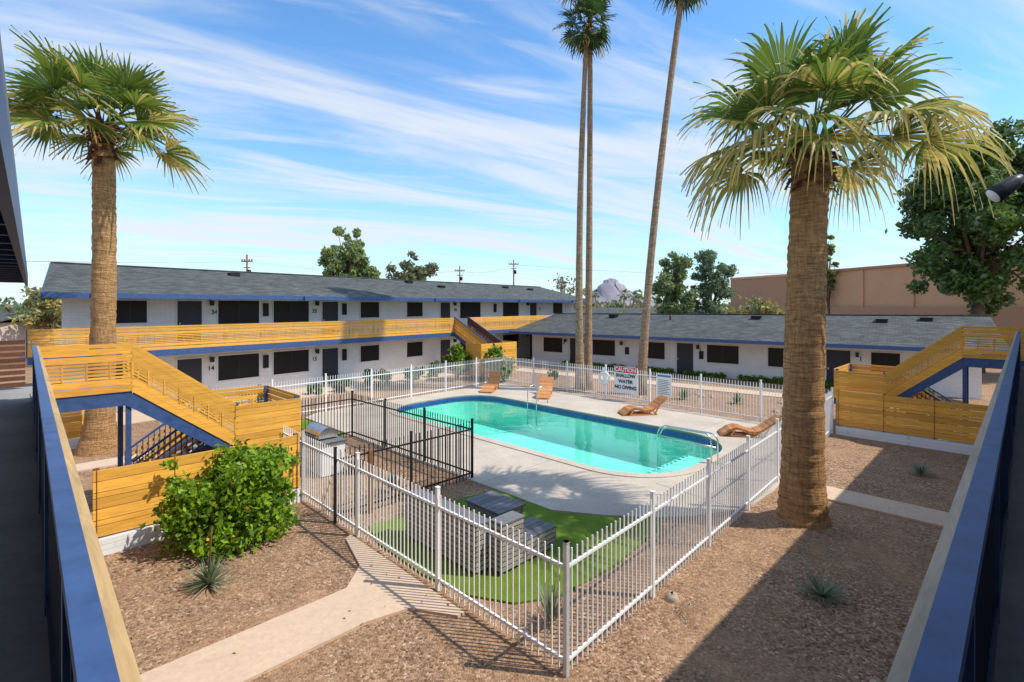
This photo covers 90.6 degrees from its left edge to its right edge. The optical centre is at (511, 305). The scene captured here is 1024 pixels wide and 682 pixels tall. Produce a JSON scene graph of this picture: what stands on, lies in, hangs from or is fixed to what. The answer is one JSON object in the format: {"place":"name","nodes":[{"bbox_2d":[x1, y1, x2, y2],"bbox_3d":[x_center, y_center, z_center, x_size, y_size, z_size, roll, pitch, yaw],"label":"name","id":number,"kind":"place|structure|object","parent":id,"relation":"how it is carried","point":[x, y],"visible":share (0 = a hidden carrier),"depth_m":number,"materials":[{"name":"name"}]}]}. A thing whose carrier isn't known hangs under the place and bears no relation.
{"place":"outdoors","nodes":[
{"label":"outdoors","id":0,"kind":"place"},
{"bbox_2d":[0,313,61,342],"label":"distant house","id":1,"kind":"structure","parent":0,"point":[8,331],"depth_m":53.13,"materials":[{"name":"paint"}]},
{"bbox_2d":[0,342,61,366],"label":"boundary wall","id":2,"kind":"structure","parent":0,"point":[25,363],"depth_m":37.28,"materials":[{"name":"beige paint"}]},
{"bbox_2d":[75,443,204,471],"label":"concrete path","id":3,"kind":"structure","parent":0,"point":[92,465],"depth_m":14.18,"materials":[{"name":"beige concrete"}]},
{"bbox_2d":[70,368,487,424],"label":"concrete path","id":4,"kind":"structure","parent":0,"point":[137,416],"depth_m":26.81,"materials":[{"name":"beige concrete"}]},
{"bbox_2d":[307,383,323,394],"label":"green shrub","id":5,"kind":"object","parent":4,"relation":"on","point":[319,389],"visible":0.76,"depth_m":25.42,"materials":[{"name":"green plant"}]},
{"bbox_2d":[331,379,351,391],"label":"green shrub","id":6,"kind":"object","parent":4,"relation":"on","point":[342,385],"visible":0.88,"depth_m":26.11,"materials":[{"name":"green plant"}]},
{"bbox_2d":[403,366,424,379],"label":"green shrub","id":7,"kind":"object","parent":4,"relation":"on","point":[415,375],"visible":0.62,"depth_m":29.75,"materials":[{"name":"green plant"}]},
{"bbox_2d":[426,360,441,376],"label":"green shrub","id":8,"kind":"object","parent":4,"relation":"on","point":[435,365],"visible":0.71,"depth_m":31.53,"materials":[{"name":"green plant"}]},
{"bbox_2d":[140,534,463,681],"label":"concrete path","id":9,"kind":"structure","parent":0,"point":[273,643],"depth_m":7.07,"materials":[{"name":"beige concrete"}]},
{"bbox_2d":[0,306,1001,681],"bbox_3d":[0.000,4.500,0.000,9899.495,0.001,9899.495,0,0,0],"label":"ground","id":10,"kind":"structure","parent":0,"point":[774,630],"depth_m":7.88,"materials":[{"name":"brown gravel"}]},
{"bbox_2d":[8,285,61,342],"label":"distant tree","id":11,"kind":"object","parent":10,"relation":"on","point":[49,309],"visible":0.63,"depth_m":53.34,"materials":[{"name":"green plant"}]},
{"bbox_2d":[60,410,84,449],"bbox_3d":[-14.042,3.745,15.597,0.217,1.590,2.617,0,0,43],"label":"yellow wood fence","id":12,"kind":"object","parent":10,"relation":"on","point":[75,424],"depth_m":15.86,"materials":[{"name":"yellow wood"}]},
{"bbox_2d":[5,25,213,456],"bbox_3d":[-12.305,-1.782,15.453,5.535,12.880,5.023,0,0,-29],"label":"fan palm tree","id":13,"kind":"object","parent":10,"relation":"on","point":[112,87],"visible":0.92,"depth_m":15.15,"materials":[{"name":"green plant"}]},
{"bbox_2d":[30,341,300,499],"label":"exterior staircase","id":14,"kind":"structure","parent":10,"relation":"on","point":[129,390],"depth_m":11.15,"materials":[{"name":"yellow wood"}]},
{"bbox_2d":[93,433,300,555],"bbox_3d":[-6.200,3.745,10.357,0.215,1.590,3.680,0,0,45],"label":"yellow wood fence","id":15,"kind":"object","parent":10,"relation":"on","point":[115,532],"visible":0.54,"depth_m":9.49,"materials":[{"name":"yellow wood"}]},
{"bbox_2d":[176,527,244,596],"bbox_3d":[-4.802,4.020,8.127,1.003,0.940,0.979,0,0,-16],"label":"yucca plant","id":16,"kind":"object","parent":10,"relation":"on","point":[209,577],"visible":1,"depth_m":8.09,"materials":[{"name":"green plant"}]},
{"bbox_2d":[140,439,310,568],"bbox_3d":[-5.513,3.622,9.854,2.821,1.771,2.791,0,0,-44],"label":"bush","id":17,"kind":"object","parent":10,"relation":"on","point":[240,495],"visible":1,"depth_m":9.32,"materials":[{"name":"green plant"}]},
{"bbox_2d":[241,255,252,271],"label":"utility pole","id":18,"kind":"object","parent":10,"relation":"on","point":[246,261],"visible":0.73,"depth_m":63.94,"materials":[{"name":"brown wood"}]},
{"bbox_2d":[241,384,268,402],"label":"green shrub","id":19,"kind":"object","parent":10,"relation":"on","point":[257,393],"visible":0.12,"depth_m":23.00,"materials":[{"name":"green plant"}]},
{"bbox_2d":[62,298,573,416],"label":"walls","id":20,"kind":"structure","parent":10,"relation":"on","point":[76,312],"depth_m":28.07,"materials":[{"name":"white paint"}]},
{"bbox_2d":[19,329,513,364],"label":"walkway","id":21,"kind":"structure","parent":20,"relation":"attached to","point":[182,351],"depth_m":24.97,"materials":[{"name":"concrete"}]},
{"bbox_2d":[26,315,550,357],"bbox_3d":[-4.873,1.350,33.353,0.095,1.000,39.550,0,0,38],"label":"walkway railing","id":22,"kind":"object","parent":21,"relation":"on","point":[83,333],"visible":0.69,"depth_m":24.06,"materials":[{"name":"yellow wood"}]},
{"bbox_2d":[33,262,592,302],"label":"roof","id":23,"kind":"structure","parent":20,"relation":"on","point":[67,280],"depth_m":26.86,"materials":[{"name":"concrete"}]},
{"bbox_2d":[115,299,562,402],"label":"windows and doors","id":24,"kind":"structure","parent":20,"relation":"attached to","point":[238,366],"depth_m":26.70,"materials":[{"name":"paint"}]},
{"bbox_2d":[300,422,346,476],"bbox_3d":[-5.293,3.885,13.941,1.700,1.170,0.730,0,0,45],"label":"barbecue grill","id":25,"kind":"object","parent":10,"relation":"on","point":[323,434],"visible":0.54,"depth_m":13.55,"materials":[{"name":"silver metal"}]},
{"bbox_2d":[302,418,344,435],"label":"turf lawn","id":26,"kind":"structure","parent":10,"relation":"on","point":[303,423],"depth_m":19.12,"materials":[{"name":"green plant"}]},
{"bbox_2d":[316,225,380,277],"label":"broadleaf tree","id":27,"kind":"object","parent":10,"relation":"on","point":[344,263],"visible":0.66,"depth_m":60.71,"materials":[{"name":"green plant"}]},
{"bbox_2d":[348,459,363,474],"bbox_3d":[-4.200,4.350,13.600,0.440,0.300,0.440,0,0,0],"label":"plant pot","id":28,"kind":"object","parent":10,"relation":"on","point":[353,464],"visible":0.28,"depth_m":13.52,"materials":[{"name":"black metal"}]},
{"bbox_2d":[0,296,730,312],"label":"distant treeline","id":29,"kind":"object","parent":10,"relation":"on","point":[8,307],"visible":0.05,"depth_m":231.88,"materials":[{"name":"green plant"}]},
{"bbox_2d":[368,450,372,513],"bbox_3d":[-3.076,3.825,10.981,0.080,1.350,0.080,0,0,45],"label":"wooden post","id":30,"kind":"object","parent":10,"relation":"on","point":[370,456],"visible":0.79,"depth_m":10.95,"materials":[{"name":"brown wood"}]},
{"bbox_2d":[271,391,472,523],"bbox_3d":[-4.515,3.712,13.884,6.186,1.575,3.766,0,0,44],"label":"black metal fence","id":31,"kind":"object","parent":10,"relation":"on","point":[384,443],"visible":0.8,"depth_m":13.37,"materials":[{"name":"metal"}]},
{"bbox_2d":[362,368,392,385],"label":"green shrub","id":32,"kind":"object","parent":10,"relation":"on","point":[386,377],"visible":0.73,"depth_m":27.92,"materials":[{"name":"green plant"}]},
{"bbox_2d":[381,472,398,489],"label":"yucca plant","id":33,"kind":"object","parent":10,"relation":"on","point":[392,480],"visible":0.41,"depth_m":12.23,"materials":[{"name":"green plant"}]},
{"bbox_2d":[385,473,402,483],"bbox_3d":[-3.024,4.403,12.907,0.498,0.233,0.516,0,0,0],"label":"rock","id":34,"kind":"object","parent":10,"relation":"on","point":[398,477],"visible":0.26,"depth_m":12.88,"materials":[{"name":"grey stone"}]},
{"bbox_2d":[385,250,438,280],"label":"broadleaf tree","id":35,"kind":"object","parent":10,"relation":"on","point":[416,272],"visible":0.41,"depth_m":70.34,"materials":[{"name":"green plant"}]},
{"bbox_2d":[441,341,471,379],"bbox_3d":[-3.368,3.325,30.608,1.860,2.311,2.007,0,0,24],"label":"orange flowering bush","id":36,"kind":"object","parent":10,"relation":"on","point":[458,353],"visible":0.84,"depth_m":30.02,"materials":[{"name":"green plant"}]},
{"bbox_2d":[455,266,464,281],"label":"utility pole","id":37,"kind":"object","parent":10,"relation":"on","point":[460,278],"visible":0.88,"depth_m":91.94,"materials":[{"name":"brown wood"}]},
{"bbox_2d":[33,261,773,273],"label":"power lines","id":38,"kind":"object","parent":37,"relation":"attached to","point":[282,265],"visible":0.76,"depth_m":60.63,"materials":[{"name":"black metal"}]},
{"bbox_2d":[454,316,516,376],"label":"exterior staircase","id":39,"kind":"structure","parent":10,"relation":"on","point":[475,343],"depth_m":32.63,"materials":[{"name":"yellow wood"}]},
{"bbox_2d":[483,343,517,381],"bbox_3d":[-0.667,3.370,29.877,2.125,2.317,1.910,0,0,36],"label":"bush","id":40,"kind":"object","parent":10,"relation":"on","point":[496,352],"visible":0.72,"depth_m":29.79,"materials":[{"name":"green plant"}]},
{"bbox_2d":[0,34,1023,681],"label":"apartment wing","id":41,"kind":"structure","parent":10,"relation":"on","point":[60,616],"depth_m":2.46,"materials":[{"name":"blue paint"}]},
{"bbox_2d":[0,340,24,387],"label":"slatted wood screen","id":42,"kind":"object","parent":41,"relation":"on","point":[14,366],"visible":1,"depth_m":10.82,"materials":[{"name":"brown wood"}]},
{"bbox_2d":[985,171,1023,202],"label":"flood light","id":43,"kind":"object","parent":41,"relation":"on","point":[1000,191],"visible":1,"depth_m":2.97,"materials":[{"name":"black metal"}]},
{"bbox_2d":[509,260,518,284],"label":"utility pole","id":44,"kind":"object","parent":10,"relation":"on","point":[514,271],"visible":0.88,"depth_m":91.90,"materials":[{"name":"brown wood"}]},
{"bbox_2d":[369,489,659,604],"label":"turf lawn","id":45,"kind":"structure","parent":10,"relation":"on","point":[574,529],"depth_m":9.14,"materials":[{"name":"green plant"}]},
{"bbox_2d":[405,488,555,575],"bbox_3d":[-0.626,4.055,9.528,2.380,0.890,1.710,0,0,45],"label":"outdoor sectional bench","id":46,"kind":"object","parent":45,"relation":"on","point":[540,529],"visible":0.52,"depth_m":8.71,"materials":[{"name":"grey wood"}]},
{"bbox_2d":[465,490,525,524],"bbox_3d":[-0.350,4.255,10.426,1.040,0.430,0.750,0,0,45],"label":"coffee table","id":47,"kind":"object","parent":45,"relation":"on","point":[492,504],"visible":0.84,"depth_m":10.32,"materials":[{"name":"grey wood"}]},
{"bbox_2d":[208,354,832,678],"bbox_3d":[0.081,3.683,17.816,17.390,1.635,15.760,0,0,45],"label":"white pool fence","id":48,"kind":"object","parent":10,"relation":"on","point":[567,657],"visible":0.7,"depth_m":8.62,"materials":[{"name":"metal"}]},
{"bbox_2d":[599,367,609,392],"bbox_3d":[4.455,3.600,24.395,0.120,1.200,0.660,0,0,-45],"label":"life ring","id":49,"kind":"object","parent":48,"relation":"attached to","point":[605,381],"visible":1,"depth_m":24.38,"materials":[{"name":"white plastic"}]},
{"bbox_2d":[614,366,637,394],"bbox_3d":[5.303,3.500,23.617,0.081,1.250,1.250,0,0,-45],"label":"caution sign","id":50,"kind":"object","parent":48,"relation":"attached to","point":[625,380],"visible":1,"depth_m":23.57,"materials":[{"name":"white plastic"}]},
{"bbox_2d":[657,373,671,396],"bbox_3d":[6.689,3.500,22.246,0.720,0.950,0.060,0,0,45],"label":"pool rules sign","id":51,"kind":"object","parent":48,"relation":"attached to","point":[664,384],"visible":1,"depth_m":22.21,"materials":[{"name":"white plastic"}]},
{"bbox_2d":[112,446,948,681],"bbox_3d":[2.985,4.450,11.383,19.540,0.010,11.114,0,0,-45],"label":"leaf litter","id":52,"kind":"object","parent":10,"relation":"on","point":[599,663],"visible":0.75,"depth_m":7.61,"materials":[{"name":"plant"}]},
{"bbox_2d":[306,382,780,518],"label":"pool deck","id":53,"kind":"structure","parent":10,"relation":"on","point":[552,482],"depth_m":14.24,"materials":[{"name":"concrete"}]},
{"bbox_2d":[480,371,500,392],"bbox_3d":[-1.103,4.030,26.524,0.660,0.899,1.929,0,0,12],"label":"wooden chaise lounge","id":54,"kind":"object","parent":53,"relation":"on","point":[493,380],"visible":1,"depth_m":26.93,"materials":[{"name":"brown wood"}]},
{"bbox_2d":[527,384,547,425],"bbox_3d":[1.167,4.509,23.052,0.592,1.782,0.794,0,0,45],"label":"pool ladder","id":55,"kind":"object","parent":53,"relation":"on","point":[536,402],"visible":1,"depth_m":22.96,"materials":[{"name":"silver metal"}]},
{"bbox_2d":[537,376,552,399],"bbox_3d":[1.614,4.055,24.830,0.660,0.849,1.927,0,0,10],"label":"wooden chaise lounge","id":56,"kind":"object","parent":53,"relation":"on","point":[547,382],"visible":0.85,"depth_m":25.25,"materials":[{"name":"brown wood"}]},
{"bbox_2d":[617,394,667,415],"bbox_3d":[5.332,4.105,20.731,1.921,0.749,0.660,0,0,-8],"label":"wooden chaise lounge","id":57,"kind":"object","parent":53,"relation":"on","point":[657,402],"visible":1,"depth_m":20.56,"materials":[{"name":"brown wood"}]},
{"bbox_2d":[657,425,718,466],"bbox_3d":[5.063,4.250,14.786,1.892,1.301,0.174,0,0,45],"label":"pool handrail","id":58,"kind":"object","parent":53,"relation":"on","point":[689,430],"visible":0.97,"depth_m":14.80,"materials":[{"name":"silver metal"}]},
{"bbox_2d":[717,414,780,437],"bbox_3d":[8.070,4.105,17.304,1.921,0.749,0.660,0,0,12],"label":"wooden chaise lounge","id":59,"kind":"object","parent":53,"relation":"on","point":[732,428],"visible":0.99,"depth_m":17.15,"materials":[{"name":"brown wood"}]},
{"bbox_2d":[547,370,557,377],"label":"green shrub","id":60,"kind":"object","parent":10,"relation":"on","point":[552,374],"visible":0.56,"depth_m":30.53,"materials":[{"name":"green plant"}]},
{"bbox_2d":[533,581,574,622],"bbox_3d":[0.616,4.172,7.131,0.740,0.576,0.861,0,0,0],"label":"yucca plant","id":61,"kind":"object","parent":10,"relation":"on","point":[548,606],"visible":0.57,"depth_m":7.12,"materials":[{"name":"green plant"}]},
{"bbox_2d":[398,397,721,472],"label":"swimming pool","id":62,"kind":"structure","parent":10,"relation":"in","point":[604,443],"depth_m":20.79,"materials":[{"name":"liquid"}]},
{"bbox_2d":[548,273,584,305],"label":"bare tree","id":63,"kind":"object","parent":10,"relation":"on","point":[570,291],"visible":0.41,"depth_m":61.84,"materials":[{"name":"brown plant"}]},
{"bbox_2d":[552,0,615,391],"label":"tall fan palm tree","id":64,"kind":"object","parent":10,"relation":"on","point":[581,41],"visible":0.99,"depth_m":26.45,"materials":[{"name":"green plant"}]},
{"bbox_2d":[558,0,612,389],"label":"tall fan palm tree","id":65,"kind":"object","parent":10,"relation":"on","point":[588,323],"visible":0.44,"depth_m":27.06,"materials":[{"name":"green plant"}]},
{"bbox_2d":[592,287,600,307],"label":"distant palm tree","id":66,"kind":"object","parent":10,"relation":"on","point":[595,293],"visible":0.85,"depth_m":169.77,"materials":[{"name":"green plant"}]},
{"bbox_2d":[616,289,629,307],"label":"distant palm tree","id":67,"kind":"object","parent":10,"relation":"on","point":[624,298],"visible":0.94,"depth_m":139.79,"materials":[{"name":"green plant"}]},
{"bbox_2d":[627,291,639,307],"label":"distant palm tree","id":68,"kind":"object","parent":10,"relation":"on","point":[633,299],"visible":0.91,"depth_m":149.47,"materials":[{"name":"green plant"}]},
{"bbox_2d":[633,289,642,307],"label":"distant palm tree","id":69,"kind":"object","parent":10,"relation":"on","point":[641,295],"visible":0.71,"depth_m":159.82,"materials":[{"name":"green plant"}]},
{"bbox_2d":[664,590,678,603],"bbox_3d":[2.448,4.451,7.748,0.243,0.125,0.209,0,0,-36],"label":"rock","id":70,"kind":"object","parent":10,"relation":"on","point":[672,597],"visible":1,"depth_m":7.70,"materials":[{"name":"beige stone"}]},
{"bbox_2d":[637,0,709,394],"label":"tall fan palm tree","id":71,"kind":"object","parent":10,"relation":"on","point":[645,321],"visible":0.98,"depth_m":25.46,"materials":[{"name":"green plant"}]},
{"bbox_2d":[652,251,702,313],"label":"olive tree","id":72,"kind":"object","parent":10,"relation":"on","point":[669,286],"visible":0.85,"depth_m":44.90,"materials":[{"name":"green plant"}]},
{"bbox_2d":[674,388,695,398],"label":"yucca plant","id":73,"kind":"object","parent":10,"relation":"on","point":[683,394],"visible":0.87,"depth_m":24.20,"materials":[{"name":"green plant"}]},
{"bbox_2d":[674,599,728,630],"bbox_3d":[2.750,4.462,7.363,0.765,0.096,0.813,0,0,0],"label":"soil mound","id":74,"kind":"object","parent":10,"relation":"on","point":[713,617],"visible":1,"depth_m":7.26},
{"bbox_2d":[688,249,738,314],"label":"olive tree","id":75,"kind":"object","parent":10,"relation":"on","point":[717,286],"visible":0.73,"depth_m":45.67,"materials":[{"name":"green plant"}]},
{"bbox_2d":[731,393,746,402],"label":"yucca plant","id":76,"kind":"object","parent":10,"relation":"on","point":[737,398],"visible":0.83,"depth_m":23.13,"materials":[{"name":"green plant"}]},
{"bbox_2d":[561,360,935,395],"bbox_3d":[12.265,4.236,31.499,21.714,0.487,0.852,0,0,38],"label":"hedge","id":77,"kind":"object","parent":10,"relation":"on","point":[721,375],"visible":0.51,"depth_m":31.59,"materials":[{"name":"green plant"}]},
{"bbox_2d":[723,295,785,313],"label":"yellow flowering shrub","id":78,"kind":"object","parent":10,"relation":"on","point":[758,305],"visible":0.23,"depth_m":48.30,"materials":[{"name":"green plant"}]},
{"bbox_2d":[754,506,858,547],"bbox_3d":[5.982,4.435,10.390,1.914,0.150,2.047,0,0,26],"label":"soil mound","id":79,"kind":"object","parent":10,"relation":"on","point":[837,532],"visible":0.5,"depth_m":9.94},
{"bbox_2d":[784,566,858,612],"bbox_3d":[4.763,4.274,7.725,0.934,0.405,0.846,0,0,0],"label":"yucca plant","id":80,"kind":"object","parent":10,"relation":"on","point":[825,593],"visible":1,"depth_m":7.76,"materials":[{"name":"green plant"}]},
{"bbox_2d":[826,234,839,313],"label":"cypress tree","id":81,"kind":"object","parent":10,"relation":"on","point":[831,252],"visible":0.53,"depth_m":59.81,"materials":[{"name":"green plant"}]},
{"bbox_2d":[677,3,1016,530],"bbox_3d":[6.130,-0.736,10.229,5.316,10.692,5.678,0,0,-41],"label":"fan palm tree","id":82,"kind":"object","parent":10,"relation":"on","point":[834,72],"visible":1,"depth_m":10.04,"materials":[{"name":"green plant"}]},
{"bbox_2d":[730,257,1023,356],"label":"tan commercial building","id":83,"kind":"structure","parent":10,"relation":"on","point":[881,289],"depth_m":54.16,"materials":[{"name":"paint"}]},
{"bbox_2d":[836,389,987,454],"bbox_3d":[12.769,3.745,16.304,4.000,1.590,0.215,0,0,45],"label":"yellow wood fence","id":84,"kind":"object","parent":10,"relation":"on","point":[933,420],"visible":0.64,"depth_m":16.24,"materials":[{"name":"yellow wood"}]},
{"bbox_2d":[898,456,938,474],"bbox_3d":[10.773,4.260,13.424,1.093,0.400,0.877,0,0,0],"label":"yucca plant","id":85,"kind":"object","parent":10,"relation":"on","point":[921,470],"visible":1,"depth_m":13.41,"materials":[{"name":"green plant"}]},
{"bbox_2d":[834,325,1023,442],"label":"exterior staircase","id":86,"kind":"structure","parent":10,"relation":"on","point":[955,360],"depth_m":16.53,"materials":[{"name":"yellow wood"}]},
{"bbox_2d":[885,115,1023,373],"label":"shade tree","id":87,"kind":"object","parent":10,"relation":"on","point":[973,268],"visible":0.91,"depth_m":32.78,"materials":[{"name":"green plant"}]},
{"bbox_2d":[0,0,1023,305],"label":"sky","id":88,"kind":"structure","parent":0,"point":[446,132],"materials":[{"name":"blue"}]},
{"bbox_2d":[556,280,566,291],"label":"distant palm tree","id":89,"kind":"object","parent":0,"point":[559,287],"visible":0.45,"depth_m":149.99,"materials":[{"name":"green plant"}]},
{"bbox_2d":[574,309,656,312],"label":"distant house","id":90,"kind":"structure","parent":0,"point":[616,310],"depth_m":81.40,"materials":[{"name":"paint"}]},
{"bbox_2d":[592,278,658,305],"bbox_3d":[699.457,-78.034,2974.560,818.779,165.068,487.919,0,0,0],"label":"mountain","id":91,"kind":"structure","parent":0,"point":[609,289],"depth_m":2875.05,"materials":[{"name":"grey stone"}]},
{"bbox_2d":[592,308,659,309],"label":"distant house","id":92,"kind":"structure","parent":0,"point":[621,308],"depth_m":103.76,"materials":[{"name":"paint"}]},
{"bbox_2d":[517,368,939,413],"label":"concrete path","id":93,"kind":"structure","parent":0,"point":[738,391],"depth_m":27.46,"materials":[{"name":"beige concrete"}]},
{"bbox_2d":[532,335,981,399],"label":"walls","id":94,"kind":"structure","parent":0,"point":[753,359],"depth_m":30.85,"materials":[{"name":"white paint"}]},
{"bbox_2d":[543,336,900,386],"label":"windows and doors","id":95,"kind":"structure","parent":94,"relation":"attached to","point":[730,354],"depth_m":31.70,"materials":[{"name":"paint"}]},
{"bbox_2d":[510,313,1009,354],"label":"roof","id":96,"kind":"structure","parent":94,"relation":"on","point":[901,332],"depth_m":30.46,"materials":[{"name":"concrete"}]},
{"bbox_2d":[826,486,948,527],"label":"concrete path","id":97,"kind":"structure","parent":0,"point":[929,516],"depth_m":11.22,"materials":[{"name":"beige concrete"}]}
]}

